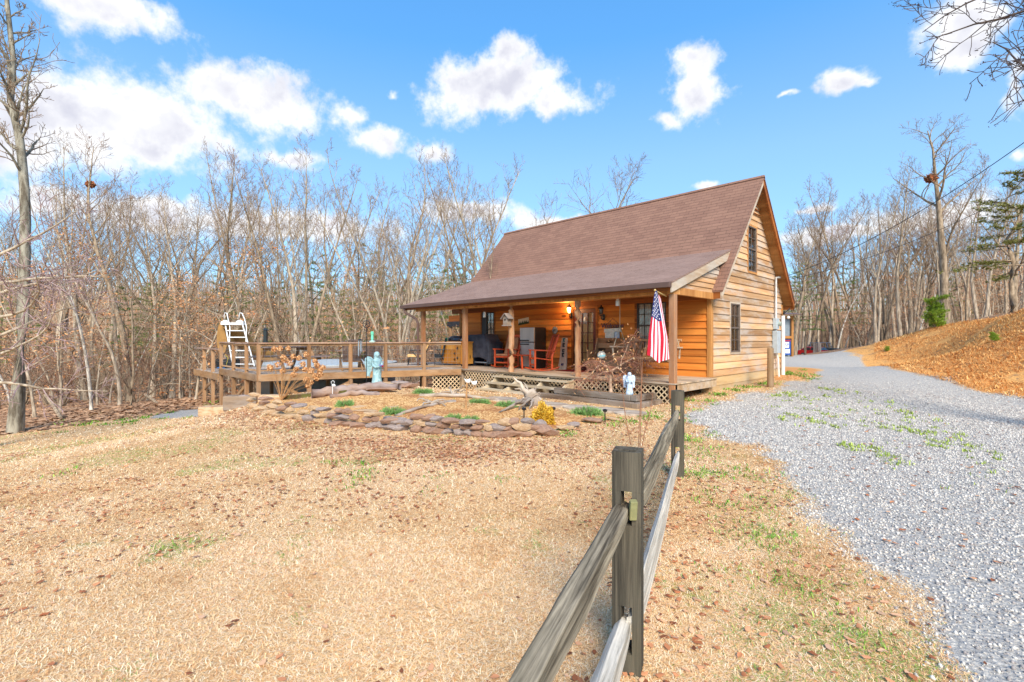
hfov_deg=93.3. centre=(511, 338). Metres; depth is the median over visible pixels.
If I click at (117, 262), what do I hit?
bare tree
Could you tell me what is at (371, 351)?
slatted deck chair
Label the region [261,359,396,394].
swimming pool
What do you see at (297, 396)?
edging timber
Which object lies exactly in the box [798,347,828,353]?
parked car
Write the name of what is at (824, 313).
bare tree
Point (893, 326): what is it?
bare tree
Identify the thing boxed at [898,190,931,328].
bare tree
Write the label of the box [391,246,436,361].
bare tree
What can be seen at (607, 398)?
timber planter
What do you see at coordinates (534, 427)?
border stone
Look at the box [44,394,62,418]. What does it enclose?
dead pole
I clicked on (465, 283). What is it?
pine tree
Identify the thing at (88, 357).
beech sapling
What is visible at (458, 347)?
door
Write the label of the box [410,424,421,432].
border stone
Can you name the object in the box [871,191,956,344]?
bare tree
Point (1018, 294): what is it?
beech sapling
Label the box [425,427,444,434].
border stone
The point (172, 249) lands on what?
bare tree
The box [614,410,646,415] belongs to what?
flagstone
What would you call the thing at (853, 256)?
bare tree
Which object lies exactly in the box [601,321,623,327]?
welcome sign
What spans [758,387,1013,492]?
drive weeds
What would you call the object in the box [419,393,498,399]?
driftwood log
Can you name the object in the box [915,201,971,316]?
bare tree
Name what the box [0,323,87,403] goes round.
bare thicket
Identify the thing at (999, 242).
bare tree
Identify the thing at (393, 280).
bare tree
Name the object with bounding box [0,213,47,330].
bare tree
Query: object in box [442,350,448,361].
door
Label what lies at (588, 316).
door
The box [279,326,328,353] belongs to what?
bare thicket
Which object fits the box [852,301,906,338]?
bare thicket
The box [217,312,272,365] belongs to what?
pool ladder
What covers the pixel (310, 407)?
border stone
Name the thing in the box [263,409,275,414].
border stone
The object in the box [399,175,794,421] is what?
log cabin
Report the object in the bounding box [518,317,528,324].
mountain sign
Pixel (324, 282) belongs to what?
bare tree
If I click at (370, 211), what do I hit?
bare tree
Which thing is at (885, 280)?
bare tree
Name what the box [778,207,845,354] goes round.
bare tree
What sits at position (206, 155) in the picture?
bare tree
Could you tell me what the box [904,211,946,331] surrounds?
bare tree
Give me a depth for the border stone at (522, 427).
7.69 m
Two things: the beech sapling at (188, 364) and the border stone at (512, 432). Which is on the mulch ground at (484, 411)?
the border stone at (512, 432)
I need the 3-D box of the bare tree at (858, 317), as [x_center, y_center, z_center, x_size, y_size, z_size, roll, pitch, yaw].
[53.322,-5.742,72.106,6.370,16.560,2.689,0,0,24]
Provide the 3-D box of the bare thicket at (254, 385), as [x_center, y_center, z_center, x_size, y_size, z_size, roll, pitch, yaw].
[-13.780,0.524,25.776,4.715,5.133,5.330,0,0,-7]
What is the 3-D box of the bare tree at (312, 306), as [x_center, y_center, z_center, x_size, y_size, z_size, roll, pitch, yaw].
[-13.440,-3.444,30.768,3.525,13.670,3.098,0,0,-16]
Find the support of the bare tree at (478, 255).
on the forest floor
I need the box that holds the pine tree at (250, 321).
[249,278,299,354]
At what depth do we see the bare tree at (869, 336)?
41.74 m
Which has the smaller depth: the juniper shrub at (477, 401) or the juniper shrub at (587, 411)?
the juniper shrub at (587, 411)
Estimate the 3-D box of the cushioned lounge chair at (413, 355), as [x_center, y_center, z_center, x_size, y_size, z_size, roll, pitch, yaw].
[-3.524,0.541,18.459,0.914,0.981,0.596,0,0,-10]
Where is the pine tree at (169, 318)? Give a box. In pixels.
[138,273,203,369]
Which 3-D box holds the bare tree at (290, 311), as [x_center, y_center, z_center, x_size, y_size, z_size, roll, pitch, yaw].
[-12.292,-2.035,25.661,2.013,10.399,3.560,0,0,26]
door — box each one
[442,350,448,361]
[449,350,455,362]
[456,345,460,362]
[574,309,595,369]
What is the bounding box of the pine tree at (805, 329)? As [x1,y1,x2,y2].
[784,262,833,354]
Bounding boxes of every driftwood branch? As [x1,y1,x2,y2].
[416,398,445,405]
[440,384,472,397]
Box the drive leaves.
[708,374,1023,663]
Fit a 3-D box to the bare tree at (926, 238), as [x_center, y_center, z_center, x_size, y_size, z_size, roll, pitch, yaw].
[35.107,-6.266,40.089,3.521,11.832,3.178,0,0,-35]
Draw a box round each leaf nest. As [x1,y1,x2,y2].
[84,181,95,188]
[923,173,938,183]
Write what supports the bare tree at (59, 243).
on the forest floor
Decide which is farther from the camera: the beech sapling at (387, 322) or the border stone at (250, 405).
the beech sapling at (387, 322)
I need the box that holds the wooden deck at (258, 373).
[219,342,465,404]
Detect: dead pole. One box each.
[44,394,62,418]
[144,394,157,402]
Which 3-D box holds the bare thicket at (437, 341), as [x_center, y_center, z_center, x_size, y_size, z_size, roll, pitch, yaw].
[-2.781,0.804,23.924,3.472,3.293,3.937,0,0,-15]
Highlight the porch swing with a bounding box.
[610,326,682,361]
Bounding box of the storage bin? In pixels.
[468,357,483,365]
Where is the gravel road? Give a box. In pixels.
[684,350,1023,681]
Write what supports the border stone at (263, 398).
on the border stone at (262, 402)
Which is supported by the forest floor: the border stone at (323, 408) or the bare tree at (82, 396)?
the bare tree at (82, 396)
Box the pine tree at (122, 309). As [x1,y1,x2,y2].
[88,286,152,394]
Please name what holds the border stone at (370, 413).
on the border stone at (374, 419)
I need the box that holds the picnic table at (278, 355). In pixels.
[249,346,329,368]
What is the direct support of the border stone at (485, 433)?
on the lawn at (476, 527)
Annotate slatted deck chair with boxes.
[336,339,365,370]
[358,339,383,369]
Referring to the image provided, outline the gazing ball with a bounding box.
[597,351,605,375]
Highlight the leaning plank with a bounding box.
[558,338,567,369]
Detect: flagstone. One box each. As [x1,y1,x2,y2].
[489,396,516,401]
[537,402,568,407]
[562,404,596,409]
[599,407,623,413]
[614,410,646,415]
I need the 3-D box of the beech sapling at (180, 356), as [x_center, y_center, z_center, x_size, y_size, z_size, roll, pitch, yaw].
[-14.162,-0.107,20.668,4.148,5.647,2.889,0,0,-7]
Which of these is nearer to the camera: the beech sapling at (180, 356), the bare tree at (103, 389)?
the beech sapling at (180, 356)
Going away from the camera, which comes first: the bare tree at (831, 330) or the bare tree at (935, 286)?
the bare tree at (935, 286)
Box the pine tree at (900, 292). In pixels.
[870,253,916,321]
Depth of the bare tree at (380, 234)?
35.57 m
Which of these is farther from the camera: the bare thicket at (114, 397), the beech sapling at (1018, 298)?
the beech sapling at (1018, 298)
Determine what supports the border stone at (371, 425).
on the mulch ground at (484, 411)
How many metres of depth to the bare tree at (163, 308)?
27.01 m
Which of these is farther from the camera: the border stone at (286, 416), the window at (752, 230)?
the window at (752, 230)
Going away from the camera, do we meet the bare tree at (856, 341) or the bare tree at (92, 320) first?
the bare tree at (92, 320)
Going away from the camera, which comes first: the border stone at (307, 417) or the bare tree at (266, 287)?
the border stone at (307, 417)
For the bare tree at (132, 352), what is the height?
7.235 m
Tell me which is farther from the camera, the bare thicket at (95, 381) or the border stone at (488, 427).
the bare thicket at (95, 381)
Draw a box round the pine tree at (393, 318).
[362,272,410,354]
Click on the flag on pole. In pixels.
(658, 349)
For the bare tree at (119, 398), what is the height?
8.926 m
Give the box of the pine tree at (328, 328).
[303,262,354,356]
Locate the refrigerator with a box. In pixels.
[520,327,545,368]
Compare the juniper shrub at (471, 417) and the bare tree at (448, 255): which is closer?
the juniper shrub at (471, 417)
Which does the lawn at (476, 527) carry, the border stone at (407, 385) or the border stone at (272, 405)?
the border stone at (407, 385)
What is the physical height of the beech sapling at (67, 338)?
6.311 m
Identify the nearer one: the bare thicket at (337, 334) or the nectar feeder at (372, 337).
the nectar feeder at (372, 337)
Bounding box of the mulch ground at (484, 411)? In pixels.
[256,393,615,437]
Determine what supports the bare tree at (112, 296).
on the forest floor
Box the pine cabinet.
[439,341,472,363]
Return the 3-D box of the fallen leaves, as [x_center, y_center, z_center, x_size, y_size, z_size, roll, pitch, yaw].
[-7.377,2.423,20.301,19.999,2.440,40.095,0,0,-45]
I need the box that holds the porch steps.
[474,374,573,394]
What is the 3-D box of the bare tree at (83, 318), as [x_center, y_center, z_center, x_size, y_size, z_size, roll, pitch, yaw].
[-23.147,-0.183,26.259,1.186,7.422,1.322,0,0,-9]
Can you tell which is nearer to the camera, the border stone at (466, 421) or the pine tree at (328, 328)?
the border stone at (466, 421)
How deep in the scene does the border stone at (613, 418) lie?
9.01 m
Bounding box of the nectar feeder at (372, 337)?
[369,331,374,342]
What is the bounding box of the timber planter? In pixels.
[539,387,661,408]
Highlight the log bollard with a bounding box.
[767,348,773,387]
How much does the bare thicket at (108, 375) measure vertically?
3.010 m
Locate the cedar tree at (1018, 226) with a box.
[936,169,1023,313]
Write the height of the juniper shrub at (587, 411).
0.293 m
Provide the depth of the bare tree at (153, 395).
27.07 m
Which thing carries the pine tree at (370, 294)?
on the forest floor
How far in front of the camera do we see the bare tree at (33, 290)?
40.04 m
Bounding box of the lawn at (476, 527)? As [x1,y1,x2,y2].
[0,317,989,681]
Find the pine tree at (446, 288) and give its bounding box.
[427,262,466,340]
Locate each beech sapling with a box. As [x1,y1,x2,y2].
[0,223,131,413]
[0,243,96,416]
[0,313,27,399]
[26,304,99,395]
[30,289,156,404]
[64,324,110,398]
[118,269,219,398]
[126,279,230,396]
[142,275,230,397]
[144,289,226,392]
[159,320,203,397]
[162,239,285,398]
[169,332,216,391]
[173,314,242,393]
[185,294,233,390]
[228,289,292,385]
[248,300,305,361]
[310,261,398,358]
[327,296,393,356]
[346,308,374,349]
[367,310,398,361]
[426,318,453,361]
[828,295,872,346]
[852,274,914,339]
[856,275,907,344]
[867,298,894,339]
[885,274,934,328]
[905,269,936,327]
[954,283,998,320]
[955,253,1022,317]
[959,254,1009,318]
[975,245,1022,297]
[981,249,1022,310]
[996,282,1023,309]
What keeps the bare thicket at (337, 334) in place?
on the forest floor
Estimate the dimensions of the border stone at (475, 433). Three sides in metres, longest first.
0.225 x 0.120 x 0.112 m
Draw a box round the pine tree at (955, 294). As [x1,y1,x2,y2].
[932,268,973,319]
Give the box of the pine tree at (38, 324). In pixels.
[0,279,64,371]
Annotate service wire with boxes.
[790,142,1023,274]
[792,189,1023,278]
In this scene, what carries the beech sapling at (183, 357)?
on the forest floor
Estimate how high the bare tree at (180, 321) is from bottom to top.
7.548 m
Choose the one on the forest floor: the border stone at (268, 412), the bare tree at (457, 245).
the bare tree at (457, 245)
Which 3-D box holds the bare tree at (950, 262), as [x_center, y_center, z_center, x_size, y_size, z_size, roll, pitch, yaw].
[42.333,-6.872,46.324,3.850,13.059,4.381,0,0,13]
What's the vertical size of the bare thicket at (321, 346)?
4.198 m
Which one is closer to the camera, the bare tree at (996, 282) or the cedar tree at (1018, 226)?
the cedar tree at (1018, 226)
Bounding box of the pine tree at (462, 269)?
[439,244,477,323]
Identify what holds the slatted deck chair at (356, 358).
on the wooden deck at (258, 373)
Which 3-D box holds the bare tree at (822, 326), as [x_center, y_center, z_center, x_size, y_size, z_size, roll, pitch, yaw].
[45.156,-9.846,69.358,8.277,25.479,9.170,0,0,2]
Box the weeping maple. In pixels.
[562,323,664,397]
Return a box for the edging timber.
[283,390,346,399]
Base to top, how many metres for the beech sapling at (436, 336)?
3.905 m
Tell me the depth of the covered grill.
17.47 m
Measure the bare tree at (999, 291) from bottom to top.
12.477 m
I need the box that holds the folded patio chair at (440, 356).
[435,338,446,363]
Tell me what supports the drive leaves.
on the gravel road
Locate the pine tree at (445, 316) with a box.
[414,262,456,360]
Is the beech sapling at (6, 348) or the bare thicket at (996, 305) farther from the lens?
the bare thicket at (996, 305)
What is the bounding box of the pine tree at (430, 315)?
[403,252,452,361]
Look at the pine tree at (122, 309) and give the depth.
29.88 m
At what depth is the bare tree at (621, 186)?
24.48 m
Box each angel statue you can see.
[364,352,383,382]
[623,372,634,394]
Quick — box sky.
[0,0,1023,431]
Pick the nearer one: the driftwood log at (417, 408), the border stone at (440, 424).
the border stone at (440, 424)
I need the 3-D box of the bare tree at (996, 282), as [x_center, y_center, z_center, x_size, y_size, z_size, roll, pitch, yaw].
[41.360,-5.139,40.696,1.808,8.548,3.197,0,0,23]
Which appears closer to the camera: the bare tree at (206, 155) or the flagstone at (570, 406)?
the flagstone at (570, 406)
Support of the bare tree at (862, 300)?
on the forest floor
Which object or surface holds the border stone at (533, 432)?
on the lawn at (476, 527)
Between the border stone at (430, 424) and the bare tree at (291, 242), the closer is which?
the border stone at (430, 424)
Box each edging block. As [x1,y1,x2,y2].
[198,405,223,416]
[223,395,257,410]
[258,394,284,401]
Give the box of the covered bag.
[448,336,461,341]
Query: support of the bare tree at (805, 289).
on the forest floor
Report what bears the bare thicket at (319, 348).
on the forest floor
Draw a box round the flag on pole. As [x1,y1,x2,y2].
[647,289,669,362]
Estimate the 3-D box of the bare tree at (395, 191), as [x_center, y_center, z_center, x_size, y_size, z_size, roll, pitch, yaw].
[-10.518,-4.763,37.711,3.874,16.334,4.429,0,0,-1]
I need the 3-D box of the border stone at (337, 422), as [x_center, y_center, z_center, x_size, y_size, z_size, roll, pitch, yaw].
[-3.162,1.543,8.808,0.364,0.109,0.185,0,0,8]
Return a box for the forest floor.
[0,304,1015,433]
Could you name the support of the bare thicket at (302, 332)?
on the forest floor
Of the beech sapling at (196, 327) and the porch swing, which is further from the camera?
the beech sapling at (196, 327)
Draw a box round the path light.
[603,409,606,422]
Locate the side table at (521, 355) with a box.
[514,354,531,369]
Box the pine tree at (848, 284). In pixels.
[823,261,871,347]
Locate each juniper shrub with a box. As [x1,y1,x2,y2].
[334,398,356,406]
[379,405,405,415]
[411,388,434,393]
[444,413,461,418]
[461,415,479,419]
[469,397,491,403]
[494,400,517,406]
[569,404,603,416]
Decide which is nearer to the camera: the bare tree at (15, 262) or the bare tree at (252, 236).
the bare tree at (15, 262)
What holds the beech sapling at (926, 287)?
on the forest floor
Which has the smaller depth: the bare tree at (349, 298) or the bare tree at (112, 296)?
the bare tree at (112, 296)
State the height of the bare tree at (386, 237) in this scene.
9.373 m
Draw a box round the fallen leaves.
[0,380,1014,681]
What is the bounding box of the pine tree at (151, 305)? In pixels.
[118,273,172,387]
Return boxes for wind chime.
[358,339,361,355]
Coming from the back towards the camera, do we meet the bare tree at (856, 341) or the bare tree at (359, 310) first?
the bare tree at (856, 341)
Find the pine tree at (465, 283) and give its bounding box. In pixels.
[449,273,470,335]
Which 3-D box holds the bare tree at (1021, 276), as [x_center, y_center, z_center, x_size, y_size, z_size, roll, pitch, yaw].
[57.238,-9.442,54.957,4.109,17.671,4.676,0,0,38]
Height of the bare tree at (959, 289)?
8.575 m
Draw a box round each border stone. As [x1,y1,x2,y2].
[246,397,256,401]
[246,403,257,408]
[248,392,260,396]
[251,406,267,410]
[258,396,273,400]
[259,400,269,404]
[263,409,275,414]
[266,403,277,408]
[271,411,284,416]
[272,399,282,404]
[275,405,288,410]
[279,414,294,418]
[284,401,295,405]
[285,407,295,411]
[291,403,306,407]
[293,413,303,419]
[297,409,307,413]
[301,415,316,420]
[308,405,317,409]
[310,410,319,415]
[313,413,327,416]
[313,418,326,423]
[315,407,331,410]
[324,419,331,423]
[326,413,341,417]
[328,419,347,425]
[332,414,348,419]
[334,408,342,412]
[342,408,352,413]
[342,421,356,426]
[349,413,359,420]
[349,422,366,427]
[353,409,376,411]
[362,416,370,421]
[364,411,384,415]
[365,422,377,427]
[366,387,396,390]
[370,416,379,421]
[377,421,387,427]
[380,417,397,423]
[381,424,395,430]
[391,380,407,383]
[391,417,406,423]
[393,424,408,430]
[400,419,413,425]
[401,382,419,387]
[410,413,423,419]
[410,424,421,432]
[412,420,425,426]
[421,413,435,420]
[422,426,430,431]
[425,421,436,426]
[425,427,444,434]
[430,415,443,421]
[436,421,450,427]
[441,417,459,423]
[441,428,452,433]
[451,423,459,428]
[453,428,463,434]
[459,419,475,424]
[460,424,472,429]
[460,429,471,435]
[469,424,483,430]
[470,430,481,436]
[475,419,489,423]
[482,430,492,437]
[483,424,492,431]
[488,431,507,437]
[489,423,505,430]
[497,417,510,425]
[502,429,523,436]
[503,426,512,430]
[509,417,518,424]
[511,423,530,430]
[514,431,531,436]
[520,417,534,423]
[524,430,537,434]
[530,424,539,429]
[532,419,546,424]
[535,424,558,435]
[556,425,573,429]
[567,421,579,426]
[582,417,602,422]
[606,417,620,420]
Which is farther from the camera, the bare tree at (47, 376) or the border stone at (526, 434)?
the bare tree at (47, 376)
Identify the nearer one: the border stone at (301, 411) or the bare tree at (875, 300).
the border stone at (301, 411)
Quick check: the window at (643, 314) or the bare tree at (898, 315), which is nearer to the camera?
the window at (643, 314)
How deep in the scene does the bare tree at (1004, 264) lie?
56.09 m
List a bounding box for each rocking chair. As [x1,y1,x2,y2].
[491,335,520,367]
[524,334,559,370]
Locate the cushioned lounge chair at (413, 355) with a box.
[407,340,431,364]
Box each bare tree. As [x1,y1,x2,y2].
[0,0,72,433]
[0,185,101,401]
[0,185,121,418]
[0,187,52,394]
[0,189,19,389]
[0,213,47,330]
[0,223,107,387]
[0,284,53,402]
[0,374,9,399]
[2,127,100,400]
[2,202,140,395]
[8,205,73,351]
[9,249,48,398]
[10,133,93,410]
[29,165,96,394]
[30,227,145,395]
[31,124,141,401]
[35,158,114,365]
[37,180,126,383]
[43,180,122,404]
[45,231,84,405]
[63,188,135,397]
[69,188,141,395]
[72,269,102,376]
[78,184,144,386]
[83,219,202,385]
[83,249,103,389]
[92,200,141,382]
[96,179,166,385]
[102,167,157,385]
[104,184,212,383]
[104,196,249,395]
[108,277,164,402]
[119,208,155,405]
[120,188,184,397]
[135,267,178,373]
[140,173,205,397]
[146,268,197,400]
[148,190,212,382]
[151,243,179,396]
[160,266,205,396]
[164,188,216,385]
[168,254,204,396]
[177,142,281,379]
[180,221,230,392]
[192,146,252,385]
[193,241,214,381]
[197,136,270,383]
[197,187,265,392]
[201,221,268,388]
[211,171,269,383]
[211,217,268,346]
[213,264,227,390]
[225,169,280,361]
[227,249,261,364]
[228,148,286,354]
[233,180,294,341]
[234,240,317,354]
[242,210,322,346]
[248,197,302,353]
[248,261,294,366]
[249,189,304,332]
[252,149,318,352]
[256,132,333,341]
[269,185,325,341]
[275,174,329,355]
[283,228,314,359]
[298,175,353,354]
[299,165,360,349]
[302,137,458,380]
[309,176,386,358]
[313,237,353,349]
[315,219,402,347]
[328,189,378,348]
[330,216,384,325]
[338,271,380,356]
[342,256,359,338]
[345,259,365,346]
[350,217,395,347]
[351,181,398,339]
[361,236,441,353]
[366,226,431,360]
[367,227,394,334]
[368,211,393,348]
[369,200,412,359]
[373,146,444,340]
[383,187,431,381]
[383,244,419,377]
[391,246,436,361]
[393,216,449,340]
[402,199,437,347]
[404,230,465,380]
[410,165,474,379]
[421,153,472,286]
[427,194,474,321]
[428,189,505,286]
[439,142,488,274]
[440,209,475,288]
[443,155,525,277]
[457,185,494,276]
[465,192,520,278]
[478,206,509,279]
[500,191,556,237]
[529,152,647,224]
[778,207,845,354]
[783,203,857,337]
[784,174,855,347]
[784,234,843,348]
[787,224,842,347]
[787,235,812,349]
[788,227,825,346]
[791,190,870,346]
[791,241,817,347]
[793,239,828,348]
[793,240,829,341]
[794,195,863,345]
[804,174,850,348]
[806,215,839,347]
[807,228,821,341]
[808,191,850,344]
[817,259,828,341]
[827,268,840,321]
[829,225,866,346]
[830,237,891,346]
[837,201,875,347]
[837,231,878,347]
[841,194,892,345]
[844,254,884,347]
[848,236,913,345]
[850,189,915,340]
[855,197,894,341]
[855,263,870,339]
[858,171,908,343]
[862,252,887,344]
[866,158,929,336]
[869,167,921,338]
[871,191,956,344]
[871,233,916,336]
[876,196,950,332]
[878,186,959,331]
[880,250,937,308]
[882,229,930,336]
[883,193,946,331]
[883,211,987,327]
[883,216,923,332]
[887,113,977,323]
[889,239,913,333]
[891,0,1023,126]
[893,219,964,331]
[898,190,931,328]
[899,149,992,326]
[903,247,926,330]
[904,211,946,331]
[910,191,953,322]
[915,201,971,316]
[918,196,965,301]
[919,231,969,330]
[920,229,958,320]
[922,212,1012,320]
[925,188,973,285]
[927,199,977,272]
[928,219,965,274]
[930,156,999,318]
[936,214,980,312]
[936,240,972,288]
[947,165,1023,311]
[948,246,966,321]
[948,247,987,319]
[949,177,1023,316]
[951,173,992,319]
[954,228,994,306]
[959,225,982,302]
[963,251,1003,303]
[968,222,1022,307]
[968,224,991,315]
[973,228,1014,313]
[977,241,1003,313]
[980,217,1023,312]
[981,226,1015,317]
[983,214,1022,313]
[984,223,1020,280]
[988,208,1011,311]
[991,178,1022,310]
[1003,181,1023,309]
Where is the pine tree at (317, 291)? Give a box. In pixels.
[288,252,348,355]
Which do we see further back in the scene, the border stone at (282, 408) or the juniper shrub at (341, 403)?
the juniper shrub at (341, 403)
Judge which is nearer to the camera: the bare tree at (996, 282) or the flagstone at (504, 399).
the flagstone at (504, 399)
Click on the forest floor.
(847, 348)
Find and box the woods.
[0,249,1022,384]
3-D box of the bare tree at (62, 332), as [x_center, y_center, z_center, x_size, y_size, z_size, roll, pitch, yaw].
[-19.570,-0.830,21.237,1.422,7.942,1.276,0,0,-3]
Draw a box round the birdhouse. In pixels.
[500,313,513,325]
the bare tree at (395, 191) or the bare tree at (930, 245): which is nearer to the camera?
the bare tree at (930, 245)
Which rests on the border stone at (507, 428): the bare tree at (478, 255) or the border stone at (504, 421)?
the border stone at (504, 421)
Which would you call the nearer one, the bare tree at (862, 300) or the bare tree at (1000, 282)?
the bare tree at (1000, 282)
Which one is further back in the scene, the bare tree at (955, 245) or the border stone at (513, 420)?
the bare tree at (955, 245)
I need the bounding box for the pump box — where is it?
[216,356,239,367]
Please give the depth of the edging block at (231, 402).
13.12 m
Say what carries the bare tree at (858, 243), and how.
on the forest floor
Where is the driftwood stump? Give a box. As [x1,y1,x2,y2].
[499,376,546,412]
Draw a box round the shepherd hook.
[360,320,371,382]
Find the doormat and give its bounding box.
[556,369,585,371]
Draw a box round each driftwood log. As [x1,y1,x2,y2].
[311,381,400,397]
[329,390,379,397]
[393,402,446,415]
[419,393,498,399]
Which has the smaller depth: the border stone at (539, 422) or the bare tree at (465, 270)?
the border stone at (539, 422)
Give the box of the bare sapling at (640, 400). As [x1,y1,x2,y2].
[620,343,652,447]
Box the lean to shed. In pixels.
[783,313,801,356]
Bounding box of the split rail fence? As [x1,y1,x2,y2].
[508,390,683,681]
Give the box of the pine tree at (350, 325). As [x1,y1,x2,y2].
[329,301,365,357]
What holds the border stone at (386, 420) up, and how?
on the border stone at (388, 427)
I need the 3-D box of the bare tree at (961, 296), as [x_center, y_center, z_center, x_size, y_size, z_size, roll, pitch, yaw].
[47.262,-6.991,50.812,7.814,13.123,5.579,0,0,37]
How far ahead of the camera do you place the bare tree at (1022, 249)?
35.38 m
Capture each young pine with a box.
[921,293,950,327]
[989,331,1000,340]
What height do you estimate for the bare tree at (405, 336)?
11.619 m
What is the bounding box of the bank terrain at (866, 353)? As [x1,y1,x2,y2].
[846,310,1023,394]
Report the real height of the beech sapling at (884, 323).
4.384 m
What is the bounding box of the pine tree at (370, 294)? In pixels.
[342,243,398,336]
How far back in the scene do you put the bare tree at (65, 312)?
43.82 m
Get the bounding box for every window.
[486,312,493,333]
[635,302,668,350]
[729,301,740,353]
[747,224,756,274]
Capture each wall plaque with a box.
[552,327,557,333]
[604,328,620,331]
[605,332,613,337]
[614,331,619,337]
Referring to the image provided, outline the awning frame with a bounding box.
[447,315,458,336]
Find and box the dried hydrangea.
[265,345,325,399]
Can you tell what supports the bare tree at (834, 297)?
on the forest floor
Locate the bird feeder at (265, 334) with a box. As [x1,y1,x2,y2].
[263,321,267,341]
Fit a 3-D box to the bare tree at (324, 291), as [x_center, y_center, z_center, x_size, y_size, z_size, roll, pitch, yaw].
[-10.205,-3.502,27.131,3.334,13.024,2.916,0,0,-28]
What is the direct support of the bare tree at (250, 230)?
on the forest floor
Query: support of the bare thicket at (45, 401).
on the forest floor
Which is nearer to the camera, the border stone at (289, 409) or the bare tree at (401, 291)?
the border stone at (289, 409)
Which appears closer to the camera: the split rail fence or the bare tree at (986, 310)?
the split rail fence
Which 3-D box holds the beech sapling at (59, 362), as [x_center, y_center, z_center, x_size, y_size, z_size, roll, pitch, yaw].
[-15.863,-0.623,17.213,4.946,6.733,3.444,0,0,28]
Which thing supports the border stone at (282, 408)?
on the lawn at (476, 527)
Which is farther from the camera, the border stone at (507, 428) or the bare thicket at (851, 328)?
the bare thicket at (851, 328)
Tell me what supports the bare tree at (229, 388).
on the forest floor
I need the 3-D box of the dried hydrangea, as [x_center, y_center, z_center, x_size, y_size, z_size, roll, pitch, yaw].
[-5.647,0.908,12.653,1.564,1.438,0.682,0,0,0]
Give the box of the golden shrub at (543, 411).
[529,399,555,424]
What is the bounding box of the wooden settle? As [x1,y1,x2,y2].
[587,338,643,374]
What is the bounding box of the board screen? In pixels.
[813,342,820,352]
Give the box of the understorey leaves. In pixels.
[0,298,458,401]
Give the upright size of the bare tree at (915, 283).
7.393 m
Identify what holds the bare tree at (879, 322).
on the forest floor
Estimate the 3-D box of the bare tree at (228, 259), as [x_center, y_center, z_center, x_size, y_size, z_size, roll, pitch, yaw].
[-13.807,-2.823,24.542,4.935,12.191,4.455,0,0,42]
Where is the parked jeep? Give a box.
[810,342,841,350]
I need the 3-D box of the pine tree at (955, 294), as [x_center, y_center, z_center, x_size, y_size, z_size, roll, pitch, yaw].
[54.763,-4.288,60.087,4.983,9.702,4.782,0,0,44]
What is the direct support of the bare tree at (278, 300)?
on the forest floor
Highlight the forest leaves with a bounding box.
[0,376,433,434]
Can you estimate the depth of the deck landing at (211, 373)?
17.68 m
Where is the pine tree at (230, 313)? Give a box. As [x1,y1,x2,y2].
[209,268,272,390]
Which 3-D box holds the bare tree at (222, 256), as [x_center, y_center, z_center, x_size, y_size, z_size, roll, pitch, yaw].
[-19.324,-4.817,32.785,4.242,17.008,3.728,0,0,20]
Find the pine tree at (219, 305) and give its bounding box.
[195,262,257,379]
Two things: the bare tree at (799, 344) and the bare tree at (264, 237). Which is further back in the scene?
the bare tree at (799, 344)
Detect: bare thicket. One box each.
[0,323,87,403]
[0,328,110,404]
[0,352,33,404]
[6,336,117,405]
[25,351,74,392]
[42,347,74,392]
[43,340,131,395]
[64,357,122,402]
[72,324,163,392]
[82,319,194,402]
[84,348,157,401]
[85,358,139,391]
[96,311,214,398]
[177,339,240,394]
[190,299,292,391]
[193,346,252,386]
[200,357,252,395]
[232,286,365,359]
[250,323,331,361]
[274,333,335,359]
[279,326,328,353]
[285,325,341,358]
[322,321,379,358]
[370,318,444,382]
[395,330,433,381]
[415,326,458,380]
[416,315,457,361]
[426,322,454,361]
[819,327,846,345]
[837,313,877,345]
[846,295,919,338]
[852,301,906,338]
[870,293,926,327]
[950,301,981,322]
[956,295,1001,317]
[957,286,1020,314]
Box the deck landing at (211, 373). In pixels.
[194,347,218,403]
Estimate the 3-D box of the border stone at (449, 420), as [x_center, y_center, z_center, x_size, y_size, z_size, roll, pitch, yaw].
[-0.994,1.351,7.938,0.359,0.097,0.172,-2,3,20]
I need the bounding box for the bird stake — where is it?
[464,378,476,408]
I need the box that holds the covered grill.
[468,334,502,365]
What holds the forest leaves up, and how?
on the forest floor
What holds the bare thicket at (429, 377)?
on the forest floor
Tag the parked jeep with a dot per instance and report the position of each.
(829, 346)
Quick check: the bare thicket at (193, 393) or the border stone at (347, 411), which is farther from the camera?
the bare thicket at (193, 393)
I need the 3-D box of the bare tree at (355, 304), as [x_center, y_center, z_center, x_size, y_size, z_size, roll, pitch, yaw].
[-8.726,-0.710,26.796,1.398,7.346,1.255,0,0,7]
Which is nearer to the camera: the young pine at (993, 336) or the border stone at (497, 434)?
the border stone at (497, 434)
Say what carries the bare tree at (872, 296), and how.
on the forest floor
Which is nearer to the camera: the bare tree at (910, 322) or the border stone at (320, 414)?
the border stone at (320, 414)
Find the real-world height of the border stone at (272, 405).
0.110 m
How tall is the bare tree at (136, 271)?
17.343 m
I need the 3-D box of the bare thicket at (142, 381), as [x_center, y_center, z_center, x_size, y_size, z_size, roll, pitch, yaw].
[-15.425,0.991,20.006,3.269,3.635,2.949,0,0,18]
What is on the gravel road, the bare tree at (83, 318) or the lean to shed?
the lean to shed

